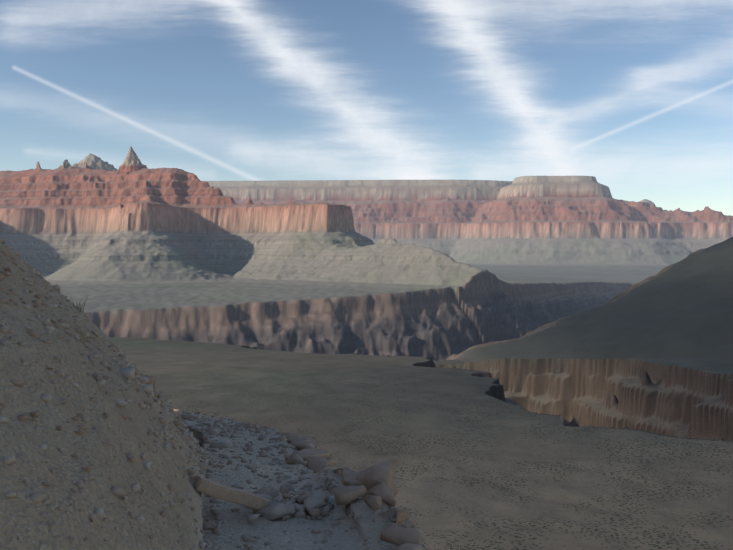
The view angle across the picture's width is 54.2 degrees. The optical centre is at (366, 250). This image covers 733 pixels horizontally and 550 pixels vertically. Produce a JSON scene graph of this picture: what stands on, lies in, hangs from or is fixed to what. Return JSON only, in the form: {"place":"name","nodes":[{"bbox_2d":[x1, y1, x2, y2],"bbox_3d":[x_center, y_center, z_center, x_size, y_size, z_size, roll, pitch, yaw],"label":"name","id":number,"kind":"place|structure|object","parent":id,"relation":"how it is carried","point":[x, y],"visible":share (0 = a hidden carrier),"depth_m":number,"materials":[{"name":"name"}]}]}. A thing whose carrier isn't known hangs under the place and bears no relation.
{"place":"outdoors","nodes":[
{"label":"outdoors","id":0,"kind":"place"},
{"bbox_2d":[0,147,732,549],"bbox_3d":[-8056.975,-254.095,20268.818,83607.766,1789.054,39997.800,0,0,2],"label":"canyon terrain","id":1,"kind":"structure","parent":0,"point":[530,363],"depth_m":1171.32,"materials":[{"name":"stone"}]},
{"bbox_2d":[0,239,427,549],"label":"pebbles","id":2,"kind":"object","parent":1,"relation":"on","point":[149,386],"visible":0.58,"depth_m":5.83,"materials":[{"name":"stone"}]},
{"bbox_2d":[193,475,270,509],"bbox_3d":[-1.023,1.903,5.563,0.705,0.106,0.141,30,-14,-26],"label":"log","id":3,"kind":"object","parent":1,"relation":"on","point":[226,493],"visible":0.92,"depth_m":5.49,"materials":[{"name":"wood"}]},
{"bbox_2d":[70,295,470,549],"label":"dry grass tufts","id":4,"kind":"object","parent":1,"relation":"on","point":[83,338],"visible":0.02,"depth_m":6.13,"materials":[{"name":"brown plant"}]},
{"bbox_2d":[205,418,399,524],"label":"rocks","id":5,"kind":"object","parent":1,"relation":"on","point":[298,504],"visible":0.71,"depth_m":5.81,"materials":[{"name":"grey stone"}]},
{"bbox_2d":[281,432,421,549],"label":"boulders","id":6,"kind":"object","parent":1,"relation":"on","point":[376,480],"depth_m":6.13,"materials":[{"name":"stone"}]},
{"bbox_2d":[328,496,339,507],"bbox_3d":[-0.045,2.160,6.104,0.605,0.146,0.100,11,-5,-29],"label":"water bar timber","id":7,"kind":"object","parent":6,"relation":"on","point":[331,501],"visible":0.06,"depth_m":5.94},
{"bbox_2d":[0,0,732,215],"label":"sky","id":8,"kind":"structure","parent":0,"point":[635,97],"materials":[{"name":"blue"}]}
]}

